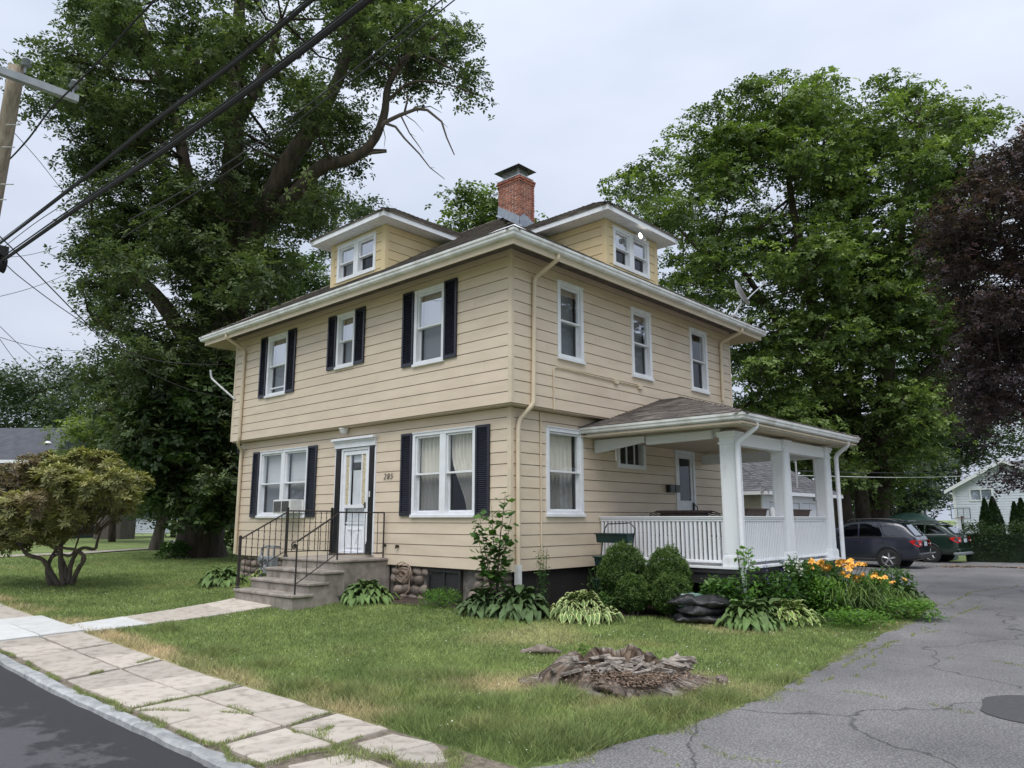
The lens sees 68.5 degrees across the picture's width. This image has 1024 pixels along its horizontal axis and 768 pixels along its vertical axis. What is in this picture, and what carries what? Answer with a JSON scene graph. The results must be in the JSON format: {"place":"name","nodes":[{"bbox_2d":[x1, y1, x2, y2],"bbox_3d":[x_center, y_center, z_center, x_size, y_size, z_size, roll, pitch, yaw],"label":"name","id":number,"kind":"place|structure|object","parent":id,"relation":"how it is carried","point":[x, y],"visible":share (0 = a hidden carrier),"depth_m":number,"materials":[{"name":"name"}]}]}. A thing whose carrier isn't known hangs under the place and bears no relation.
{"place":"outdoors","nodes":[
{"label":"outdoors","id":0,"kind":"place"},
{"bbox_2d":[4,124,191,246],"bbox_3d":[-5.375,-2.119,8.987,6.950,0.522,0.010,-9,-14,42],"label":"overhead wire","id":1,"kind":"object","parent":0,"point":[104,179],"visible":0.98,"depth_m":7.99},
{"bbox_2d":[0,245,8,272],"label":"cable clamp","id":2,"kind":"object","parent":1,"relation":"hanging from","point":[4,251],"visible":0.84,"depth_m":10.68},
{"bbox_2d":[0,0,373,261],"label":"overhead wire","id":3,"kind":"object","parent":2,"relation":"attached to","point":[327,31],"visible":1,"depth_m":6.24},
{"bbox_2d":[0,665,207,767],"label":"road","id":4,"kind":"structure","parent":0,"point":[40,727],"depth_m":5.94,"materials":[{"name":"grey asphalt"}]},
{"bbox_2d":[0,604,516,767],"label":"sidewalk","id":5,"kind":"structure","parent":0,"point":[23,636],"depth_m":7.00,"materials":[{"name":"beige concrete"}]},
{"bbox_2d":[0,648,472,767],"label":"joint grass","id":6,"kind":"structure","parent":5,"relation":"on","point":[339,745],"depth_m":5.66,"materials":[{"name":"green plant"}]},
{"bbox_2d":[128,0,441,220],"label":"overhead wire","id":7,"kind":"object","parent":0,"point":[408,26],"visible":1,"depth_m":5.25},
{"bbox_2d":[122,0,454,237],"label":"overhead wire","id":8,"kind":"object","parent":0,"point":[305,114],"visible":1,"depth_m":5.21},
{"bbox_2d":[0,520,966,767],"bbox_3d":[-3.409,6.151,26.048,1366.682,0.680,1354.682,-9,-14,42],"label":"ground","id":9,"kind":"structure","parent":0,"point":[141,540],"depth_m":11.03,"materials":[{"name":"green plant"}]},
{"bbox_2d":[0,57,78,214],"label":"utility pole","id":10,"kind":"object","parent":9,"relation":"on","point":[16,77],"visible":0.95,"depth_m":12.93,"materials":[{"name":"brown wood"}]},
{"bbox_2d":[10,0,155,159],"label":"overhead wire","id":11,"kind":"object","parent":10,"relation":"attached to","point":[97,62],"visible":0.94,"depth_m":10.87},
{"bbox_2d":[0,0,314,243],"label":"overhead wire","id":12,"kind":"object","parent":10,"relation":"attached to","point":[289,18],"visible":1,"depth_m":6.83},
{"bbox_2d":[0,347,101,427],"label":"background tree","id":13,"kind":"object","parent":9,"relation":"on","point":[50,409],"visible":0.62,"depth_m":59.79,"materials":[{"name":"green plant"}]},
{"bbox_2d":[0,428,104,537],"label":"neighbour house","id":14,"kind":"structure","parent":9,"relation":"on","point":[14,442],"depth_m":44.68,"materials":[{"name":"grey"}]},
{"bbox_2d":[0,445,155,586],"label":"japanese maple","id":15,"kind":"object","parent":9,"relation":"on","point":[40,508],"visible":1,"depth_m":16.11,"materials":[{"name":"green plant"}]},
{"bbox_2d":[39,390,156,541],"bbox_3d":[-20.182,4.090,38.084,11.231,7.892,7.188,-9,-14,42],"label":"background tree","id":16,"kind":"object","parent":9,"relation":"on","point":[80,432],"visible":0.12,"depth_m":37.46,"materials":[{"name":"green plant"}]},
{"bbox_2d":[93,512,136,538],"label":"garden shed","id":17,"kind":"structure","parent":9,"relation":"on","point":[126,532],"depth_m":43.71,"materials":[{"name":"grey wood"}]},
{"bbox_2d":[0,653,253,767],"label":"kerb","id":18,"kind":"structure","parent":9,"relation":"on","point":[201,754],"depth_m":6.29,"materials":[{"name":"stone"}]},
{"bbox_2d":[122,495,177,549],"bbox_3d":[-14.591,4.403,30.956,3.542,4.983,3.390,-9,-14,42],"label":"tree","id":19,"kind":"object","parent":9,"relation":"on","point":[157,537],"visible":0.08,"depth_m":30.80,"materials":[{"name":"grey plant"}]},
{"bbox_2d":[135,515,169,532],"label":"garden shed","id":20,"kind":"structure","parent":9,"relation":"on","point":[144,528],"depth_m":63.80,"materials":[{"name":"white plastic"}]},
{"bbox_2d":[92,354,241,545],"bbox_3d":[-10.860,2.449,25.262,5.832,6.762,5.224,-9,-14,42],"label":"maple tree","id":21,"kind":"object","parent":9,"relation":"on","point":[171,445],"visible":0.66,"depth_m":24.16,"materials":[{"name":"green plant"}]},
{"bbox_2d":[69,598,270,633],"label":"front walk","id":22,"kind":"structure","parent":9,"relation":"on","point":[231,605],"depth_m":12.53,"materials":[{"name":"grey concrete"}]},
{"bbox_2d":[152,540,191,558],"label":"shrub","id":23,"kind":"object","parent":9,"relation":"on","point":[173,546],"visible":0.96,"depth_m":25.83,"materials":[{"name":"green plant"}]},
{"bbox_2d":[196,565,247,587],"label":"hosta","id":24,"kind":"object","parent":9,"relation":"on","point":[227,576],"visible":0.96,"depth_m":16.36,"materials":[{"name":"green plant"}]},
{"bbox_2d":[0,0,498,558],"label":"oak tree","id":25,"kind":"object","parent":9,"relation":"on","point":[210,250],"visible":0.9,"depth_m":24.77,"materials":[{"name":"green plant"}]},
{"bbox_2d":[257,545,279,576],"bbox_3d":[-5.612,4.150,17.305,0.690,0.864,0.362,-9,-14,42],"label":"gas meter","id":26,"kind":"object","parent":9,"relation":"on","point":[273,562],"visible":0.77,"depth_m":17.13,"materials":[{"name":"grey metal"}]},
{"bbox_2d":[268,243,330,307],"bbox_3d":[-11.813,0.271,41.412,8.787,16.767,6.610,-9,-14,42],"label":"background tree","id":27,"kind":"object","parent":9,"relation":"on","point":[316,268],"visible":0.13,"depth_m":40.00,"materials":[{"name":"green plant"}]},
{"bbox_2d":[233,555,389,610],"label":"front steps","id":28,"kind":"structure","parent":9,"relation":"on","point":[330,580],"depth_m":14.08,"materials":[{"name":"concrete"}]},
{"bbox_2d":[235,507,333,588],"bbox_3d":[-4.580,3.296,15.329,0.100,1.555,2.170,-9,-14,41],"label":"step railing","id":29,"kind":"object","parent":28,"relation":"on","point":[238,578],"visible":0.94,"depth_m":15.30,"materials":[{"name":"black metal"}]},
{"bbox_2d":[291,512,384,594],"bbox_3d":[-3.242,3.123,14.074,0.106,1.449,2.158,-8,-13,38],"label":"step railing","id":30,"kind":"object","parent":28,"relation":"on","point":[296,545],"visible":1,"depth_m":14.12,"materials":[{"name":"black metal"}]},
{"bbox_2d":[305,193,391,264],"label":"background tree","id":31,"kind":"object","parent":9,"relation":"on","point":[356,210],"visible":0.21,"depth_m":46.81,"materials":[{"name":"green plant"}]},
{"bbox_2d":[142,621,807,764],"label":"long grass","id":32,"kind":"structure","parent":9,"relation":"on","point":[557,730],"depth_m":6.79,"materials":[{"name":"green plant"}]},
{"bbox_2d":[424,178,547,232],"bbox_3d":[-0.302,-0.927,32.573,6.326,16.468,8.226,-9,-14,42],"label":"background tree","id":33,"kind":"object","parent":9,"relation":"on","point":[485,206],"visible":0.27,"depth_m":32.57,"materials":[{"name":"green plant"}]},
{"bbox_2d":[469,491,518,599],"bbox_3d":[-0.280,2.757,12.288,0.854,1.966,0.755,-3,-11,15],"label":"sapling","id":34,"kind":"object","parent":9,"relation":"on","point":[493,575],"visible":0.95,"depth_m":12.26,"materials":[{"name":"green plant"}]},
{"bbox_2d":[199,163,860,604],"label":"house","id":35,"kind":"structure","parent":9,"relation":"on","point":[429,389],"depth_m":14.95,"materials":[{"name":"wood"}]},
{"bbox_2d":[0,236,234,364],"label":"overhead wire","id":36,"kind":"object","parent":35,"relation":"attached to","point":[91,327],"visible":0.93,"depth_m":15.14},
{"bbox_2d":[264,331,287,398],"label":"window","id":37,"kind":"structure","parent":35,"relation":"in","point":[277,344],"depth_m":18.48,"materials":[{"name":"white paint"}]},
{"bbox_2d":[255,446,307,517],"bbox_3d":[-5.161,2.415,18.168,2.184,1.626,0.975,-9,-14,42],"label":"window","id":38,"kind":"structure","parent":35,"relation":"in","point":[286,477],"depth_m":18.00,"materials":[{"name":"white paint"}]},
{"bbox_2d":[273,499,304,512],"bbox_3d":[-5.109,2.804,17.196,0.780,0.305,0.382,-9,-14,42],"label":"air conditioner","id":39,"kind":"object","parent":35,"relation":"attached to","point":[280,506],"visible":0.93,"depth_m":17.02,"materials":[{"name":"white plastic"}]},
{"bbox_2d":[334,310,354,369],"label":"window","id":40,"kind":"structure","parent":35,"relation":"in","point":[345,321],"depth_m":16.58,"materials":[{"name":"white paint"}]},
{"bbox_2d":[331,435,377,554],"bbox_3d":[-3.327,2.343,15.851,1.505,2.425,0.260,-9,-14,42],"label":"front door","id":41,"kind":"structure","parent":35,"relation":"in","point":[364,473],"depth_m":15.89,"materials":[{"name":"white paint"}]},
{"bbox_2d":[336,231,376,283],"bbox_3d":[-3.239,-2.801,17.390,1.472,0.896,0.962,-9,-14,42],"label":"dormer window","id":42,"kind":"structure","parent":35,"relation":"in","point":[358,256],"depth_m":17.10,"materials":[{"name":"white paint"}]},
{"bbox_2d":[396,562,411,598],"bbox_3d":[-2.229,3.725,14.248,0.791,0.712,0.277,-5,-11,24],"label":"garden hose","id":43,"kind":"object","parent":35,"relation":"hanging from","point":[406,574],"visible":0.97,"depth_m":14.17,"materials":[{"name":"beige rubber"}]},
{"bbox_2d":[411,282,444,367],"bbox_3d":[-1.308,-1.073,14.888,0.904,1.546,0.975,-9,-14,42],"label":"window","id":44,"kind":"structure","parent":35,"relation":"in","point":[427,348],"depth_m":14.77,"materials":[{"name":"white paint"}]},
{"bbox_2d":[409,426,474,517],"bbox_3d":[-1.000,1.726,14.393,1.784,1.641,0.975,-9,-14,42],"label":"window","id":45,"kind":"structure","parent":35,"relation":"in","point":[446,487],"depth_m":14.22,"materials":[{"name":"white paint"}]},
{"bbox_2d":[427,568,462,601],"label":"basement window","id":46,"kind":"structure","parent":35,"relation":"in","point":[441,578],"depth_m":13.75,"materials":[{"name":"black glass"}]},
{"bbox_2d":[545,425,585,516],"bbox_3d":[0.668,1.695,14.298,0.975,1.646,1.124,-9,-14,42],"label":"window","id":47,"kind":"structure","parent":35,"relation":"in","point":[564,497],"depth_m":14.22,"materials":[{"name":"white paint"}]},
{"bbox_2d":[556,279,585,364],"bbox_3d":[0.794,-1.117,14.623,0.975,1.536,0.814,-9,-14,42],"label":"window","id":48,"kind":"structure","parent":35,"relation":"in","point":[570,336],"depth_m":14.52,"materials":[{"name":"white paint"}]},
{"bbox_2d":[594,436,645,460],"bbox_3d":[2.058,1.246,14.327,1.140,0.420,0.080,-9,-14,42],"label":"porch blind","id":49,"kind":"object","parent":35,"relation":"attached to","point":[601,446],"visible":1,"depth_m":14.37,"materials":[{"name":"white plastic"}]},
{"bbox_2d":[616,445,645,469],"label":"window","id":50,"kind":"structure","parent":35,"relation":"in","point":[634,456],"depth_m":16.06,"materials":[{"name":"white paint"}]},
{"bbox_2d":[612,225,649,279],"bbox_3d":[2.339,-2.864,17.054,0.962,0.896,1.432,-9,-14,42],"label":"dormer window","id":51,"kind":"structure","parent":35,"relation":"in","point":[630,254],"depth_m":16.77,"materials":[{"name":"white paint"}]},
{"bbox_2d":[630,306,654,381],"bbox_3d":[2.453,-0.794,16.392,0.975,1.526,0.799,-9,-14,42],"label":"window","id":52,"kind":"structure","parent":35,"relation":"in","point":[641,335],"depth_m":16.25,"materials":[{"name":"white paint"}]},
{"bbox_2d":[646,430,712,444],"bbox_3d":[2.991,0.970,13.501,1.320,0.170,0.080,-9,-14,42],"label":"porch blind","id":53,"kind":"object","parent":35,"relation":"attached to","point":[682,437],"visible":1,"depth_m":13.44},
{"bbox_2d":[656,510,711,558],"bbox_3d":[3.468,3.016,15.051,0.820,0.950,0.800,-9,-14,42],"label":"porch table","id":54,"kind":"object","parent":35,"relation":"on","point":[683,512],"visible":0.52,"depth_m":14.90,"materials":[{"name":"brown wood"}]},
{"bbox_2d":[674,449,698,550],"bbox_3d":[3.947,2.650,17.125,0.192,2.255,0.865,-9,-14,42],"label":"side door","id":55,"kind":"structure","parent":35,"relation":"in","point":[684,460],"depth_m":17.26,"materials":[{"name":"white paint"}]},
{"bbox_2d":[688,327,710,394],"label":"window","id":56,"kind":"structure","parent":35,"relation":"in","point":[697,357],"depth_m":18.14,"materials":[{"name":"white paint"}]},
{"bbox_2d":[729,280,765,317],"bbox_3d":[6.026,-2.172,19.021,0.390,1.362,2.010,-9,-14,42],"label":"satellite dish","id":57,"kind":"object","parent":35,"relation":"attached to","point":[742,295],"visible":0.98,"depth_m":18.57,"materials":[{"name":"grey metal"}]},
{"bbox_2d":[518,644,727,697],"bbox_3d":[0.800,3.049,8.219,2.764,0.381,1.754,-9,-14,42],"label":"tree stump","id":58,"kind":"object","parent":9,"relation":"on","point":[635,659],"visible":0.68,"depth_m":7.75,"materials":[{"name":"brown wood"}]},
{"bbox_2d":[541,670,750,693],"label":"wood chips","id":59,"kind":"object","parent":58,"relation":"on","point":[626,675],"visible":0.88,"depth_m":7.42,"materials":[{"name":"brown wood"}]},
{"bbox_2d":[376,595,919,622],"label":"garden soil","id":60,"kind":"structure","parent":9,"relation":"on","point":[648,611],"depth_m":13.30,"materials":[{"name":"brown soil"}]},
{"bbox_2d":[339,579,399,606],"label":"hosta","id":61,"kind":"object","parent":60,"relation":"on","point":[366,591],"visible":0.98,"depth_m":13.64,"materials":[{"name":"green plant"}]},
{"bbox_2d":[415,585,464,610],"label":"plant","id":62,"kind":"object","parent":60,"relation":"on","point":[438,597],"visible":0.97,"depth_m":13.00,"materials":[{"name":"green plant"}]},
{"bbox_2d":[453,587,506,619],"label":"hosta","id":63,"kind":"object","parent":60,"relation":"on","point":[478,602],"visible":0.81,"depth_m":12.11,"materials":[{"name":"green plant"}]},
{"bbox_2d":[484,584,551,624],"bbox_3d":[0.118,3.534,12.070,1.111,0.585,1.143,-9,-14,42],"label":"hosta","id":64,"kind":"object","parent":60,"relation":"on","point":[527,604],"visible":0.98,"depth_m":11.88,"materials":[{"name":"green plant"}]},
{"bbox_2d":[533,546,549,602],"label":"weed","id":65,"kind":"object","parent":60,"relation":"on","point":[544,576],"visible":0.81,"depth_m":12.72,"materials":[{"name":"green plant"}]},
{"bbox_2d":[541,589,624,626],"bbox_3d":[1.141,3.577,12.086,1.419,0.515,1.340,-9,-14,42],"label":"hosta","id":66,"kind":"object","parent":60,"relation":"on","point":[580,605],"visible":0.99,"depth_m":11.79,"materials":[{"name":"green plant"}]},
{"bbox_2d":[592,522,635,594],"bbox_3d":[1.838,3.278,13.726,0.791,1.474,0.420,-9,-14,42],"label":"planter stand","id":67,"kind":"object","parent":60,"relation":"on","point":[603,537],"visible":0.52,"depth_m":13.77,"materials":[{"name":"black paint"}]},
{"bbox_2d":[596,539,645,609],"bbox_3d":[1.951,3.361,13.242,0.984,1.250,0.960,-9,-14,42],"label":"boxwood","id":68,"kind":"object","parent":60,"relation":"on","point":[614,568],"visible":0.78,"depth_m":13.08,"materials":[{"name":"green plant"}]},
{"bbox_2d":[614,572,651,616],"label":"boxwood","id":69,"kind":"object","parent":60,"relation":"on","point":[632,593],"visible":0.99,"depth_m":12.48,"materials":[{"name":"green plant"}]},
{"bbox_2d":[643,543,693,608],"bbox_3d":[2.682,3.346,12.878,0.880,1.240,0.896,-9,-14,42],"label":"boxwood","id":70,"kind":"object","parent":60,"relation":"on","point":[665,562],"visible":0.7,"depth_m":12.75,"materials":[{"name":"green plant"}]},
{"bbox_2d":[699,574,745,626],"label":"plant","id":71,"kind":"object","parent":60,"relation":"on","point":[711,583],"visible":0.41,"depth_m":12.23,"materials":[{"name":"green plant"}]},
{"bbox_2d":[714,598,785,633],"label":"hosta","id":72,"kind":"object","parent":60,"relation":"on","point":[755,615],"visible":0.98,"depth_m":11.54,"materials":[{"name":"green plant"}]},
{"bbox_2d":[771,554,827,615],"bbox_3d":[5.097,3.618,13.491,1.030,1.116,1.110,-9,-14,42],"label":"plant","id":73,"kind":"object","parent":60,"relation":"on","point":[805,567],"visible":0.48,"depth_m":13.34,"materials":[{"name":"green plant"}]},
{"bbox_2d":[798,575,852,616],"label":"plant","id":74,"kind":"object","parent":60,"relation":"on","point":[822,593],"visible":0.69,"depth_m":13.11,"materials":[{"name":"green plant"}]},
{"bbox_2d":[800,559,852,608],"bbox_3d":[5.936,3.845,14.313,0.990,1.017,0.979,3,-11,-17],"label":"plant","id":75,"kind":"object","parent":60,"relation":"on","point":[819,569],"visible":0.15,"depth_m":14.21,"materials":[{"name":"green plant"}]},
{"bbox_2d":[789,558,900,613],"bbox_3d":[5.914,3.654,13.610,2.149,1.000,2.091,-9,-14,42],"label":"day lily","id":76,"kind":"object","parent":60,"relation":"on","point":[826,567],"visible":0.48,"depth_m":13.40,"materials":[{"name":"green plant"}]},
{"bbox_2d":[834,571,916,615],"bbox_3d":[6.397,3.746,13.442,1.534,0.768,1.587,-9,-14,42],"label":"day lily","id":77,"kind":"object","parent":60,"relation":"on","point":[874,577],"visible":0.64,"depth_m":13.23,"materials":[{"name":"green plant"}]},
{"bbox_2d":[868,565,925,596],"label":"plant","id":78,"kind":"object","parent":60,"relation":"on","point":[897,578],"visible":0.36,"depth_m":16.45,"materials":[{"name":"green plant"}]},
{"bbox_2d":[890,585,936,606],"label":"hosta","id":79,"kind":"object","parent":60,"relation":"on","point":[908,589],"visible":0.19,"depth_m":15.04,"materials":[{"name":"green plant"}]},
{"bbox_2d":[648,570,691,618],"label":"boxwood","id":80,"kind":"object","parent":9,"relation":"on","point":[668,590],"visible":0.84,"depth_m":12.37,"materials":[{"name":"green plant"}]},
{"bbox_2d":[672,612,735,623],"bbox_3d":[3.132,3.739,12.091,1.080,0.234,0.609,-1,-10,6],"label":"mulch bag","id":81,"kind":"object","parent":9,"relation":"on","point":[683,618],"visible":0.51,"depth_m":11.87,"materials":[{"name":"black plastic"}]},
{"bbox_2d":[674,606,729,615],"bbox_3d":[3.167,3.632,12.128,1.000,0.233,0.567,3,-11,-14],"label":"mulch bag","id":82,"kind":"object","parent":81,"relation":"on","point":[695,610],"visible":0.47,"depth_m":11.86,"materials":[{"name":"black plastic"}]},
{"bbox_2d":[667,592,730,608],"bbox_3d":[3.037,3.509,12.153,0.980,0.262,0.606,-5,-11,26],"label":"mulch bag","id":83,"kind":"object","parent":82,"relation":"on","point":[713,601],"visible":0.88,"depth_m":11.96,"materials":[{"name":"black plastic"}]},
{"bbox_2d":[596,65,893,527],"bbox_3d":[11.568,-3.719,35.925,13.084,24.376,17.344,-9,-14,42],"label":"maple tree","id":84,"kind":"object","parent":9,"relation":"on","point":[795,266],"visible":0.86,"depth_m":33.69,"materials":[{"name":"green plant"}]},
{"bbox_2d":[733,545,760,602],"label":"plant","id":85,"kind":"object","parent":9,"relation":"on","point":[752,589],"visible":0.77,"depth_m":12.19,"materials":[{"name":"green plant"}]},
{"bbox_2d":[752,570,801,618],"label":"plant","id":86,"kind":"object","parent":9,"relation":"on","point":[773,584],"visible":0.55,"depth_m":12.67,"materials":[{"name":"green plant"}]},
{"bbox_2d":[742,460,842,556],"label":"garage","id":87,"kind":"structure","parent":9,"relation":"on","point":[757,485],"depth_m":23.98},
{"bbox_2d":[771,598,824,628],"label":"hosta","id":88,"kind":"object","parent":9,"relation":"on","point":[797,608],"visible":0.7,"depth_m":12.17,"materials":[{"name":"green plant"}]},
{"bbox_2d":[814,604,901,631],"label":"ground cover","id":89,"kind":"object","parent":9,"relation":"on","point":[864,616],"visible":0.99,"depth_m":11.88,"materials":[{"name":"green plant"}]},
{"bbox_2d":[851,429,961,520],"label":"background tree","id":90,"kind":"object","parent":9,"relation":"on","point":[919,507],"visible":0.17,"depth_m":54.33,"materials":[{"name":"green plant"}]},
{"bbox_2d":[794,67,1023,520],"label":"maple tree","id":91,"kind":"object","parent":9,"relation":"on","point":[902,417],"visible":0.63,"depth_m":34.55,"materials":[{"name":"green plant"}]},
{"bbox_2d":[875,597,949,621],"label":"ground cover","id":92,"kind":"object","parent":9,"relation":"on","point":[911,604],"visible":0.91,"depth_m":12.73,"materials":[{"name":"green plant"}]},
{"bbox_2d":[887,513,958,560],"bbox_3d":[18.041,6.847,33.905,3.100,2.063,2.200,-9,-14,42],"label":"tarp cover","id":93,"kind":"object","parent":9,"relation":"on","point":[908,516],"visible":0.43,"depth_m":33.46,"materials":[{"name":"green fabric"}]},
{"bbox_2d":[908,392,1014,524],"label":"background tree","id":94,"kind":"object","parent":9,"relation":"on","point":[966,458],"visible":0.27,"depth_m":64.37,"materials":[{"name":"green plant"}]},
{"bbox_2d":[906,120,1023,501],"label":"purple tree","id":95,"kind":"object","parent":9,"relation":"on","point":[989,341],"visible":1,"depth_m":15.97,"materials":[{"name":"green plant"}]},
{"bbox_2d":[944,459,1023,533],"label":"neighbour house","id":96,"kind":"structure","parent":9,"relation":"on","point":[967,493],"depth_m":49.40,"materials":[{"name":"white plastic"}]},
{"bbox_2d":[979,498,995,533],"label":"arborvitae","id":97,"kind":"object","parent":9,"relation":"on","point":[986,516],"visible":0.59,"depth_m":41.87,"materials":[{"name":"green plant"}]},
{"bbox_2d":[963,519,1023,562],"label":"hedge","id":98,"kind":"object","parent":9,"relation":"on","point":[998,547],"visible":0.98,"depth_m":30.81,"materials":[{"name":"green plant"}]},
{"bbox_2d":[988,496,1005,533],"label":"arborvitae","id":99,"kind":"object","parent":9,"relation":"on","point":[996,514],"visible":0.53,"depth_m":41.80,"materials":[{"name":"green plant"}]},
{"bbox_2d":[975,411,1023,459],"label":"background tree","id":100,"kind":"object","parent":9,"relation":"on","point":[1019,448],"visible":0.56,"depth_m":68.49,"materials":[{"name":"green plant"}]},
{"bbox_2d":[1008,501,1023,533],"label":"arborvitae","id":101,"kind":"object","parent":9,"relation":"on","point":[1014,513],"visible":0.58,"depth_m":41.91,"materials":[{"name":"green plant"}]},
{"bbox_2d":[0,0,1023,519],"label":"sky","id":102,"kind":"structure","parent":0,"point":[583,88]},
{"bbox_2d":[533,560,1023,767],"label":"driveway","id":103,"kind":"structure","parent":0,"point":[829,724],"depth_m":6.74,"materials":[{"name":"grey asphalt"}]},
{"bbox_2d":[557,587,1020,766],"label":"crack weeds","id":104,"kind":"object","parent":103,"relation":"on","point":[800,681],"visible":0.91,"depth_m":7.40,"materials":[{"name":"green plant"}]},
{"bbox_2d":[835,518,931,568],"bbox_3d":[13.091,6.004,28.422,4.650,1.814,2.120,-9,-13,40],"label":"parked car","id":105,"kind":"object","parent":103,"relation":"on","point":[892,543],"visible":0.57,"depth_m":27.16,"materials":[{"name":"grey paint"}]},
{"bbox_2d":[907,520,973,562],"bbox_3d":[16.781,6.723,32.247,2.120,1.714,4.871,10,-14,-43],"label":"parked car","id":106,"kind":"object","parent":103,"relation":"on","point":[949,542],"visible":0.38,"depth_m":30.54,"materials":[{"name":"green paint"}]},
{"bbox_2d":[980,695,1023,722],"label":"driveway patch","id":107,"kind":"object","parent":103,"relation":"on","point":[1009,707],"visible":1,"depth_m":6.71,"materials":[{"name":"grey asphalt"}]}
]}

